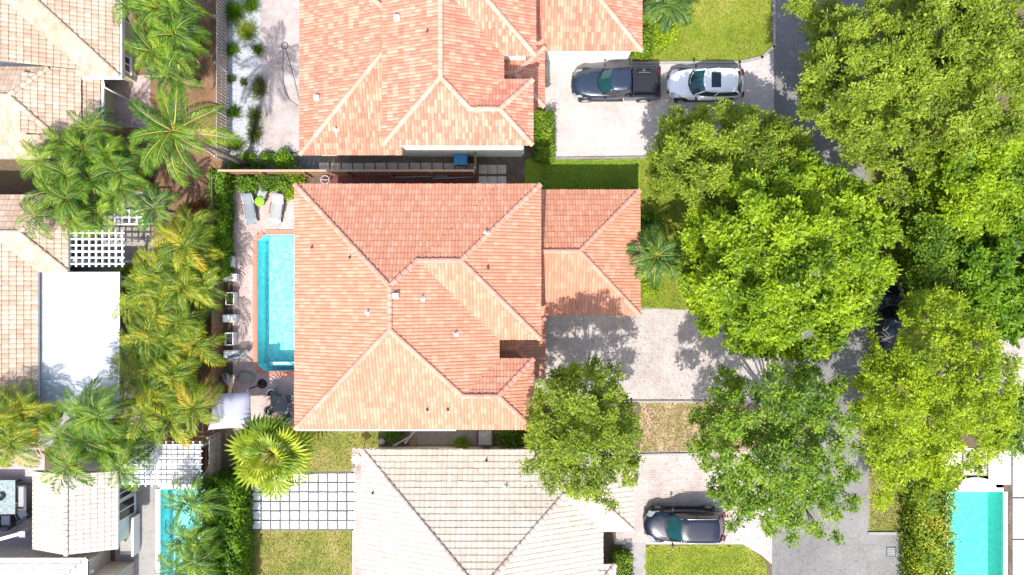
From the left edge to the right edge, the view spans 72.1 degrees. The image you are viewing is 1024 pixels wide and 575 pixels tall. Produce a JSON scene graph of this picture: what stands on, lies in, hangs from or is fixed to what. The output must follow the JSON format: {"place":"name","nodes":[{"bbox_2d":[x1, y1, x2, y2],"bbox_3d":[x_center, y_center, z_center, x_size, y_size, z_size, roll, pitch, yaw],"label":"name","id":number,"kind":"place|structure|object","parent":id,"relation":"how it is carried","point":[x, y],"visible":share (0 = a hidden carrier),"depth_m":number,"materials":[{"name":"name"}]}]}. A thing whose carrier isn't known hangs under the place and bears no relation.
{"place":"outdoors","nodes":[
{"label":"outdoors","id":0,"kind":"place"},
{"bbox_2d":[0,448,44,545],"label":"patio","id":1,"kind":"structure","parent":0,"point":[16,471],"depth_m":43.99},
{"bbox_2d":[0,479,20,513],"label":"dining table","id":2,"kind":"object","parent":1,"relation":"on","point":[8,501],"visible":0.94,"depth_m":43.24,"materials":[{"name":"stone"}]},
{"bbox_2d":[16,483,32,510],"bbox_3d":[-30.173,12.951,43.514,0.830,0.780,1.500,0,90,0],"label":"garden armchair","id":3,"kind":"object","parent":1,"relation":"on","point":[24,494],"visible":0.96,"depth_m":43.48,"materials":[{"name":"grey paint"}]},
{"bbox_2d":[38,192,153,447],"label":"patio","id":4,"kind":"structure","parent":0,"point":[129,244],"depth_m":43.99,"materials":[{"name":"grey concrete"}]},
{"bbox_2d":[0,378,62,468],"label":"palm","id":5,"kind":"object","parent":4,"relation":"on","point":[24,430],"visible":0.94,"depth_m":39.34,"materials":[{"name":"green plant"}]},
{"bbox_2d":[15,148,126,243],"bbox_3d":[-25.244,-5.103,41.413,5.829,5.238,5.382,0,90,0],"label":"palm","id":6,"kind":"object","parent":4,"relation":"on","point":[79,213],"visible":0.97,"depth_m":39.36,"materials":[{"name":"green plant"}]},
{"bbox_2d":[37,389,130,495],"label":"palm","id":7,"kind":"object","parent":4,"relation":"on","point":[67,435],"visible":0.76,"depth_m":38.34,"materials":[{"name":"green plant"}]},
{"bbox_2d":[40,272,133,408],"bbox_3d":[-25.506,3.128,42.700,4.803,2.600,8.102,0,90,0],"label":"patio cover","id":8,"kind":"object","parent":4,"relation":"on","point":[79,323],"visible":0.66,"depth_m":41.45,"materials":[{"name":"white paint"}]},
{"bbox_2d":[69,230,143,266],"bbox_3d":[-24.482,-2.296,42.669,3.439,2.662,2.159,0,90,0],"label":"pergola","id":9,"kind":"object","parent":4,"relation":"on","point":[89,262],"visible":0.89,"depth_m":41.40,"materials":[{"name":"white paint"}]},
{"bbox_2d":[105,75,149,127],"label":"patio","id":10,"kind":"structure","parent":0,"point":[120,101],"depth_m":43.99,"materials":[{"name":"concrete"}]},
{"bbox_2d":[115,448,159,574],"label":"patio","id":11,"kind":"structure","parent":0,"point":[144,559],"depth_m":43.99,"materials":[{"name":"grey concrete"}]},
{"bbox_2d":[120,513,139,555],"bbox_3d":[-23.657,15.293,43.445,0.880,1.078,2.400,0,90,0],"label":"planter","id":12,"kind":"object","parent":11,"relation":"on","point":[130,545],"visible":0.72,"depth_m":43.28,"materials":[{"name":"grey concrete"}]},
{"bbox_2d":[227,0,260,169],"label":"gravel","id":13,"kind":"structure","parent":0,"point":[251,64],"depth_m":43.98,"materials":[{"name":"gravel"}]},
{"bbox_2d":[127,79,249,186],"bbox_3d":[-16.089,-7.648,38.538,5.392,10.924,5.279,0,90,0],"label":"palm","id":14,"kind":"object","parent":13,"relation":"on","point":[180,134],"visible":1,"depth_m":34.03,"materials":[{"name":"green plant"}]},
{"bbox_2d":[260,0,299,150],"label":"patio","id":15,"kind":"structure","parent":0,"point":[279,26],"depth_m":43.98,"materials":[{"name":"concrete"}]},
{"bbox_2d":[248,530,351,574],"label":"lawn","id":16,"kind":"structure","parent":0,"point":[262,554],"depth_m":43.99,"materials":[{"name":"plant"}]},
{"bbox_2d":[260,430,378,471],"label":"lawn","id":17,"kind":"structure","parent":0,"point":[341,435],"depth_m":44.00,"materials":[{"name":"plant"}]},
{"bbox_2d":[223,412,319,500],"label":"fan palm","id":18,"kind":"object","parent":17,"relation":"on","point":[252,440],"visible":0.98,"depth_m":39.65,"materials":[{"name":"green plant"}]},
{"bbox_2d":[0,0,1023,574],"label":"ground","id":19,"kind":"structure","parent":0,"point":[12,182],"depth_m":44.00,"materials":[{"name":"plant"}]},
{"bbox_2d":[0,194,88,419],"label":"house","id":20,"kind":"structure","parent":19,"relation":"on","point":[24,261],"depth_m":40.81,"materials":[{"name":"beige tile"}]},
{"bbox_2d":[0,546,133,574],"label":"house","id":21,"kind":"structure","parent":19,"relation":"on","point":[21,560],"depth_m":40.96,"materials":[{"name":"paint"}]},
{"bbox_2d":[0,0,136,158],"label":"house","id":22,"kind":"structure","parent":19,"relation":"on","point":[58,58],"depth_m":40.54,"materials":[{"name":"beige tile"}]},
{"bbox_2d":[16,103,135,195],"bbox_3d":[-24.961,-7.447,41.418,6.243,5.228,5.184,-31,90,0],"label":"palm","id":23,"kind":"object","parent":19,"relation":"on","point":[86,142],"visible":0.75,"depth_m":39.85,"materials":[{"name":"green plant"}]},
{"bbox_2d":[32,459,135,555],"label":"house","id":24,"kind":"structure","parent":19,"relation":"on","point":[80,518],"depth_m":40.78,"materials":[{"name":"beige tile"}]},
{"bbox_2d":[119,493,135,521],"bbox_3d":[-23.495,13.438,42.740,0.120,2.380,1.321,0,90,0],"label":"window","id":25,"kind":"structure","parent":24,"relation":"in","point":[127,507],"depth_m":43.04,"materials":[{"name":"glass"}]},
{"bbox_2d":[116,438,215,486],"bbox_3d":[-20.807,10.413,42.710,5.167,2.580,2.677,0,90,0],"label":"pergola","id":26,"kind":"object","parent":19,"relation":"on","point":[172,464],"visible":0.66,"depth_m":41.42,"materials":[{"name":"white paint"}]},
{"bbox_2d":[118,0,224,191],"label":"planting bed","id":27,"kind":"object","parent":19,"relation":"on","point":[204,158],"visible":0.35,"depth_m":44.00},
{"bbox_2d":[69,135,161,216],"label":"palm","id":28,"kind":"object","parent":27,"relation":"on","point":[112,173],"visible":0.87,"depth_m":39.91,"materials":[{"name":"green plant"}]},
{"bbox_2d":[111,0,165,34],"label":"palm","id":29,"kind":"object","parent":27,"relation":"on","point":[131,7],"visible":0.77,"depth_m":40.21,"materials":[{"name":"green plant"}]},
{"bbox_2d":[120,17,212,107],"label":"palm","id":30,"kind":"object","parent":27,"relation":"on","point":[174,64],"visible":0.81,"depth_m":39.60,"materials":[{"name":"green plant"}]},
{"bbox_2d":[132,0,216,66],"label":"palm","id":31,"kind":"object","parent":27,"relation":"on","point":[172,11],"visible":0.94,"depth_m":39.44,"materials":[{"name":"green plant"}]},
{"bbox_2d":[156,485,203,574],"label":"swimming pool","id":32,"kind":"structure","parent":19,"relation":"in","point":[162,515],"depth_m":44.49,"materials":[{"name":"liquid"}]},
{"bbox_2d":[138,190,222,447],"bbox_3d":[-21.320,2.005,43.995,6.779,0.001,16.180,0,90,0],"label":"planting bed","id":33,"kind":"object","parent":19,"relation":"on","point":[206,374],"visible":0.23,"depth_m":43.99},
{"bbox_2d":[54,376,158,441],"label":"palm","id":34,"kind":"object","parent":33,"relation":"on","point":[81,407],"visible":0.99,"depth_m":37.10,"materials":[{"name":"green plant"}]},
{"bbox_2d":[78,417,165,491],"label":"palm","id":35,"kind":"object","parent":33,"relation":"on","point":[113,442],"visible":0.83,"depth_m":39.35,"materials":[{"name":"green plant"}]},
{"bbox_2d":[107,317,194,397],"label":"palm","id":36,"kind":"object","parent":33,"relation":"on","point":[167,343],"visible":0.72,"depth_m":40.09,"materials":[{"name":"green plant"}]},
{"bbox_2d":[111,245,193,336],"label":"palm","id":37,"kind":"object","parent":33,"relation":"on","point":[154,297],"visible":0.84,"depth_m":40.20,"materials":[{"name":"green plant"}]},
{"bbox_2d":[129,181,185,232],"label":"palm","id":38,"kind":"object","parent":33,"relation":"on","point":[157,209],"visible":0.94,"depth_m":40.08,"materials":[{"name":"green plant"}]},
{"bbox_2d":[113,350,225,448],"bbox_3d":[-19.617,6.562,41.624,6.354,4.810,5.630,-42,90,0],"label":"palm","id":39,"kind":"object","parent":33,"relation":"on","point":[180,395],"visible":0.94,"depth_m":39.83,"materials":[{"name":"green plant"}]},
{"bbox_2d":[110,300,228,387],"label":"palm","id":40,"kind":"object","parent":33,"relation":"on","point":[185,332],"visible":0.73,"depth_m":40.22,"materials":[{"name":"green plant"}]},
{"bbox_2d":[124,220,234,314],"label":"palm","id":41,"kind":"object","parent":33,"relation":"on","point":[203,281],"visible":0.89,"depth_m":40.22,"materials":[{"name":"green plant"}]},
{"bbox_2d":[147,201,224,275],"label":"palm","id":42,"kind":"object","parent":33,"relation":"on","point":[194,218],"visible":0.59,"depth_m":40.59,"materials":[{"name":"green plant"}]},
{"bbox_2d":[120,0,904,573],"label":"fallen leaves","id":43,"kind":"object","parent":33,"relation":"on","point":[654,418],"depth_m":43.97,"materials":[{"name":"plant"}]},
{"bbox_2d":[153,540,221,574],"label":"palm","id":44,"kind":"object","parent":19,"relation":"on","point":[174,564],"visible":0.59,"depth_m":40.47,"materials":[{"name":"green plant"}]},
{"bbox_2d":[161,513,226,574],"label":"palm","id":45,"kind":"object","parent":19,"relation":"on","point":[196,549],"visible":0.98,"depth_m":40.08,"materials":[{"name":"green plant"}]},
{"bbox_2d":[160,471,234,527],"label":"palm","id":46,"kind":"object","parent":19,"relation":"on","point":[194,505],"visible":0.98,"depth_m":40.11,"materials":[{"name":"green plant"}]},
{"bbox_2d":[206,431,221,484],"bbox_3d":[-18.235,10.704,43.080,0.181,1.840,3.448,0,90,0],"label":"picket fence","id":47,"kind":"object","parent":19,"relation":"on","point":[218,452],"visible":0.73,"depth_m":43.02,"materials":[{"name":"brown wood"}]},
{"bbox_2d":[209,166,223,412],"bbox_3d":[-18.075,0.380,43.080,0.181,1.840,15.280,0,90,0],"label":"board fence","id":48,"kind":"object","parent":19,"relation":"on","point":[219,325],"visible":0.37,"depth_m":42.86,"materials":[{"name":"brown wood"}]},
{"bbox_2d":[213,0,228,161],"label":"picket fence","id":49,"kind":"object","parent":19,"relation":"on","point":[216,63],"visible":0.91,"depth_m":43.04,"materials":[{"name":"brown wood"}]},
{"bbox_2d":[205,166,237,277],"bbox_3d":[-17.808,-3.917,43.063,1.536,1.935,6.834,0,90,0],"label":"hedge","id":50,"kind":"object","parent":19,"relation":"on","point":[223,196],"visible":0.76,"depth_m":42.62,"materials":[{"name":"green plant"}]},
{"bbox_2d":[196,468,256,574],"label":"hedge","id":51,"kind":"object","parent":19,"relation":"on","point":[235,543],"visible":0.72,"depth_m":41.88,"materials":[{"name":"green plant"}]},
{"bbox_2d":[233,184,294,429],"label":"pool deck","id":52,"kind":"structure","parent":19,"relation":"on","point":[260,400],"depth_m":43.99,"materials":[{"name":"stone"}]},
{"bbox_2d":[208,379,266,429],"bbox_3d":[-16.627,7.069,42.651,2.654,2.670,2.698,0,90,0],"label":"parasol","id":53,"kind":"object","parent":52,"relation":"on","point":[232,410],"visible":0.93,"depth_m":41.46,"materials":[{"name":"white fabric"}]},
{"bbox_2d":[232,168,259,196],"bbox_3d":[-16.324,-6.487,43.427,1.856,1.185,1.967,0,90,0],"label":"shrub","id":54,"kind":"object","parent":52,"relation":"on","point":[245,182],"visible":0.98,"depth_m":43.32,"materials":[{"name":"green plant"}]},
{"bbox_2d":[240,192,258,224],"bbox_3d":[-16.252,-4.860,43.606,0.816,0.766,1.915,-7,90,0],"label":"sun lounger","id":55,"kind":"object","parent":52,"relation":"on","point":[248,201],"visible":0.98,"depth_m":43.58,"materials":[{"name":"grey fabric"}]},
{"bbox_2d":[253,230,294,375],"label":"swimming pool","id":56,"kind":"structure","parent":52,"relation":"in","point":[273,300],"depth_m":45.45,"materials":[{"name":"liquid"}]},
{"bbox_2d":[269,192,285,224],"bbox_3d":[-14.546,-4.860,43.606,0.816,0.766,1.915,10,90,0],"label":"sun lounger","id":57,"kind":"object","parent":52,"relation":"on","point":[278,202],"visible":1,"depth_m":43.58,"materials":[{"name":"fabric"}]},
{"bbox_2d":[256,151,319,169],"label":"side yard","id":58,"kind":"structure","parent":19,"relation":"on","point":[308,162],"depth_m":43.99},
{"bbox_2d":[264,145,295,169],"bbox_3d":[-14.087,-7.785,43.553,1.647,0.938,1.760,41,90,0],"label":"shrub","id":59,"kind":"object","parent":58,"relation":"on","point":[282,159],"visible":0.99,"depth_m":43.42,"materials":[{"name":"green plant"}]},
{"bbox_2d":[247,472,355,529],"bbox_3d":[-13.178,13.340,43.958,6.843,0.060,3.680,0,90,0],"label":"paver bed","id":60,"kind":"object","parent":19,"relation":"on","point":[323,500],"visible":0.82,"depth_m":43.93,"materials":[{"name":"white concrete"}]},
{"bbox_2d":[217,170,475,177],"bbox_3d":[-9.960,-6.968,43.125,15.440,1.750,0.225,0,90,0],"label":"board fence","id":61,"kind":"object","parent":19,"relation":"on","point":[350,173],"visible":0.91,"depth_m":42.91,"materials":[{"name":"brown wood"}]},
{"bbox_2d":[352,448,373,574],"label":"paved strip","id":62,"kind":"object","parent":19,"relation":"on","point":[356,551],"visible":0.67,"depth_m":43.99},
{"bbox_2d":[320,175,476,183],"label":"side yard","id":63,"kind":"structure","parent":19,"relation":"on","point":[373,179],"depth_m":43.99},
{"bbox_2d":[319,146,535,183],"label":"side yard","id":64,"kind":"structure","parent":19,"relation":"on","point":[500,165],"depth_m":44.00,"materials":[{"name":"concrete"}]},
{"bbox_2d":[379,430,533,446],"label":"side yard","id":65,"kind":"structure","parent":19,"relation":"on","point":[405,434],"depth_m":43.99,"materials":[{"name":"plant"}]},
{"bbox_2d":[410,430,476,444],"bbox_3d":[-4.300,9.020,43.990,4.200,0.001,1.600,0,90,0],"label":"concrete strip","id":66,"kind":"object","parent":65,"relation":"on","point":[435,437],"visible":0.6,"depth_m":43.99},
{"bbox_2d":[492,430,526,448],"bbox_3d":[-0.022,9.266,43.660,2.175,1.108,2.002,-26,90,0],"label":"shrub","id":67,"kind":"object","parent":65,"relation":"on","point":[512,437],"visible":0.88,"depth_m":43.48,"materials":[{"name":"green plant"}]},
{"bbox_2d":[293,182,641,430],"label":"house","id":68,"kind":"structure","parent":19,"relation":"on","point":[401,290],"depth_m":37.38,"materials":[{"name":"orange tile"}]},
{"bbox_2d":[298,0,643,156],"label":"house","id":69,"kind":"structure","parent":19,"relation":"on","point":[410,78],"depth_m":38.86,"materials":[{"name":"orange tile"}]},
{"bbox_2d":[547,51,630,60],"bbox_3d":[4.668,-14.202,42.800,5.000,2.350,0.080,0,90,0],"label":"garage door","id":70,"kind":"structure","parent":69,"relation":"in","point":[552,55],"depth_m":42.98,"materials":[{"name":"white paint"}]},
{"bbox_2d":[359,447,634,574],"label":"house","id":71,"kind":"structure","parent":19,"relation":"on","point":[438,510],"depth_m":40.06,"materials":[{"name":"beige tile"}]},
{"bbox_2d":[532,107,557,163],"bbox_3d":[1.980,-9.312,43.343,1.679,1.440,3.456,0,90,0],"label":"hedge","id":72,"kind":"object","parent":19,"relation":"on","point":[543,138],"visible":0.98,"depth_m":43.06,"materials":[{"name":"green plant"}]},
{"bbox_2d":[250,2,902,574],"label":"grass","id":73,"kind":"structure","parent":19,"relation":"on","point":[318,462],"depth_m":43.97,"materials":[{"name":"plant"}]},
{"bbox_2d":[518,352,646,513],"bbox_3d":[3.678,7.622,38.280,6.785,11.441,8.577,0,90,0],"label":"oak tree","id":74,"kind":"object","parent":19,"relation":"on","point":[571,447],"visible":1,"depth_m":34.80,"materials":[{"name":"green plant"}]},
{"bbox_2d":[608,548,634,574],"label":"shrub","id":75,"kind":"object","parent":19,"relation":"on","point":[619,555],"visible":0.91,"depth_m":43.14,"materials":[{"name":"green plant"}]},
{"bbox_2d":[628,11,654,60],"bbox_3d":[7.943,-15.541,43.347,1.774,1.446,3.041,0,90,0],"label":"hedge","id":76,"kind":"object","parent":19,"relation":"on","point":[646,52],"visible":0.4,"depth_m":43.07,"materials":[{"name":"green plant"}]},
{"bbox_2d":[639,402,771,451],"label":"verge","id":77,"kind":"structure","parent":19,"relation":"on","point":[694,429],"depth_m":44.00,"materials":[{"name":"beige plant"}]},
{"bbox_2d":[683,354,868,548],"bbox_3d":[14.154,8.664,38.523,10.035,10.955,10.588,0,90,0],"label":"oak tree","id":78,"kind":"object","parent":77,"relation":"on","point":[783,430],"visible":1,"depth_m":35.23,"materials":[{"name":"green plant"}]},
{"bbox_2d":[702,195,756,276],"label":"verge","id":79,"kind":"structure","parent":19,"relation":"on","point":[744,268],"depth_m":44.00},
{"bbox_2d":[641,96,814,215],"bbox_3d":[12.001,-6.888,39.466,9.673,9.068,6.906,0,90,0],"label":"oak tree","id":80,"kind":"object","parent":79,"relation":"on","point":[700,176],"visible":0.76,"depth_m":36.57,"materials":[{"name":"green plant"}]},
{"bbox_2d":[676,147,904,362],"bbox_3d":[14.849,-1.568,37.739,12.468,12.522,11.478,0,90,0],"label":"mahogany tree","id":81,"kind":"object","parent":79,"relation":"on","point":[793,247],"visible":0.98,"depth_m":34.35,"materials":[{"name":"green plant"}]},
{"bbox_2d":[869,0,904,531],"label":"verge","id":82,"kind":"structure","parent":19,"relation":"on","point":[872,470],"depth_m":44.00,"materials":[{"name":"plant"}]},
{"bbox_2d":[781,0,963,208],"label":"oak tree","id":83,"kind":"object","parent":82,"relation":"on","point":[860,127],"visible":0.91,"depth_m":34.63,"materials":[{"name":"green plant"}]},
{"bbox_2d":[867,284,907,354],"bbox_3d":[23.171,2.111,43.266,2.275,1.564,4.701,0,90,0],"label":"parked car","id":84,"kind":"object","parent":19,"relation":"on","point":[888,307],"visible":0.35,"depth_m":42.85,"materials":[{"name":"black paint"}]},
{"bbox_2d":[895,476,960,574],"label":"hedge","id":85,"kind":"object","parent":19,"relation":"on","point":[926,533],"visible":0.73,"depth_m":42.06,"materials":[{"name":"green plant"}]},
{"bbox_2d":[846,283,1023,513],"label":"oak tree","id":86,"kind":"object","parent":19,"relation":"on","point":[973,402],"visible":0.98,"depth_m":35.49,"materials":[{"name":"green plant"}]},
{"bbox_2d":[903,128,972,357],"bbox_3d":[26.628,-2.794,43.992,4.595,0.001,14.563,0,90,0],"label":"planting bed","id":87,"kind":"object","parent":19,"relation":"on","point":[904,208],"visible":0.09,"depth_m":43.99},
{"bbox_2d":[895,178,963,307],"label":"broadleaf tree","id":88,"kind":"object","parent":87,"relation":"on","point":[929,251],"visible":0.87,"depth_m":38.66,"materials":[{"name":"green plant"}]},
{"bbox_2d":[906,98,1023,242],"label":"broadleaf tree","id":89,"kind":"object","parent":87,"relation":"on","point":[971,196],"visible":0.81,"depth_m":36.97,"materials":[{"name":"green plant"}]},
{"bbox_2d":[897,0,1023,172],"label":"oak tree","id":90,"kind":"object","parent":19,"relation":"on","point":[989,25],"visible":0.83,"depth_m":34.06,"materials":[{"name":"green plant"}]},
{"bbox_2d":[940,206,1023,348],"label":"broadleaf tree","id":91,"kind":"object","parent":19,"relation":"on","point":[990,276],"visible":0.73,"depth_m":38.79,"materials":[{"name":"green plant"}]},
{"bbox_2d":[943,448,1023,574],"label":"pool deck","id":92,"kind":"structure","parent":19,"relation":"on","point":[1010,470],"depth_m":43.95,"materials":[{"name":"concrete"}]},
{"bbox_2d":[942,477,1007,574],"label":"swimming pool","id":93,"kind":"structure","parent":92,"relation":"in","point":[979,525],"depth_m":45.40,"materials":[{"name":"liquid"}]},
{"bbox_2d":[523,158,640,189],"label":"lawn","id":94,"kind":"structure","parent":0,"point":[532,172],"depth_m":43.99,"materials":[{"name":"plant"}]},
{"bbox_2d":[626,543,645,574],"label":"garden path","id":95,"kind":"structure","parent":0,"point":[638,551],"depth_m":43.98,"materials":[{"name":"grey concrete"}]},
{"bbox_2d":[535,307,771,411],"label":"driveway","id":96,"kind":"structure","parent":0,"point":[694,376],"depth_m":43.98,"materials":[{"name":"concrete"}]},
{"bbox_2d":[545,49,773,159],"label":"driveway","id":97,"kind":"structure","parent":0,"point":[605,129],"depth_m":43.98,"materials":[{"name":"concrete"}]},
{"bbox_2d":[571,63,660,102],"bbox_3d":[6.407,-12.519,43.105,5.550,1.883,2.275,0,90,0],"label":"pickup truck","id":98,"kind":"object","parent":97,"relation":"on","point":[640,84],"visible":1,"depth_m":42.94,"materials":[{"name":"blue paint"}]},
{"bbox_2d":[666,63,744,102],"bbox_3d":[11.890,-12.508,43.200,4.701,1.696,2.295,0,90,0],"label":"parked car","id":99,"kind":"object","parent":97,"relation":"on","point":[683,85],"visible":0.95,"depth_m":42.84,"materials":[{"name":"white paint"}]},
{"bbox_2d":[638,158,699,309],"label":"lawn","id":100,"kind":"structure","parent":0,"point":[665,238],"depth_m":43.99,"materials":[{"name":"plant"}]},
{"bbox_2d":[626,223,683,289],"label":"palm","id":101,"kind":"object","parent":100,"relation":"on","point":[667,251],"visible":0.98,"depth_m":40.23,"materials":[{"name":"green plant"}]},
{"bbox_2d":[612,449,771,563],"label":"driveway","id":102,"kind":"structure","parent":0,"point":[653,469],"depth_m":43.98,"materials":[{"name":"concrete"}]},
{"bbox_2d":[643,505,725,546],"bbox_3d":[10.614,14.629,43.121,5.001,1.852,2.375,0,90,0],"label":"parked car","id":103,"kind":"object","parent":102,"relation":"on","point":[704,524],"visible":1,"depth_m":42.77,"materials":[{"name":"blue paint"}]},
{"bbox_2d":[644,544,766,574],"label":"lawn","id":104,"kind":"structure","parent":0,"point":[696,556],"depth_m":43.98,"materials":[{"name":"plant"}]},
{"bbox_2d":[646,0,771,60],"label":"lawn","id":105,"kind":"structure","parent":0,"point":[717,24],"depth_m":43.99,"materials":[{"name":"plant"}]},
{"bbox_2d":[643,19,679,55],"bbox_3d":[9.255,-15.710,43.320,2.087,1.406,2.488,42,90,0],"label":"shrub","id":106,"kind":"object","parent":105,"relation":"on","point":[667,38],"visible":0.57,"depth_m":43.29,"materials":[{"name":"green plant"}]},
{"bbox_2d":[642,0,699,34],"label":"palm","id":107,"kind":"object","parent":105,"relation":"on","point":[671,10],"visible":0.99,"depth_m":41.11,"materials":[{"name":"green plant"}]},
{"bbox_2d":[639,0,772,574],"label":"grass","id":108,"kind":"structure","parent":105,"relation":"on","point":[665,211],"depth_m":43.95,"materials":[{"name":"plant"}]},
{"bbox_2d":[772,0,868,574],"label":"road","id":109,"kind":"structure","parent":0,"point":[790,42],"depth_m":43.99,"materials":[{"name":"asphalt"}]},
{"bbox_2d":[869,535,905,574],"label":"driveway","id":110,"kind":"structure","parent":0,"point":[881,562],"depth_m":43.99,"materials":[{"name":"concrete"}]},
{"bbox_2d":[999,337,1023,443],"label":"patio","id":111,"kind":"structure","parent":0,"point":[1012,349],"depth_m":43.99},
{"bbox_2d":[978,383,1023,459],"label":"broadleaf tree","id":112,"kind":"object","parent":111,"relation":"on","point":[1016,445],"visible":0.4,"depth_m":39.49,"materials":[{"name":"green plant"}]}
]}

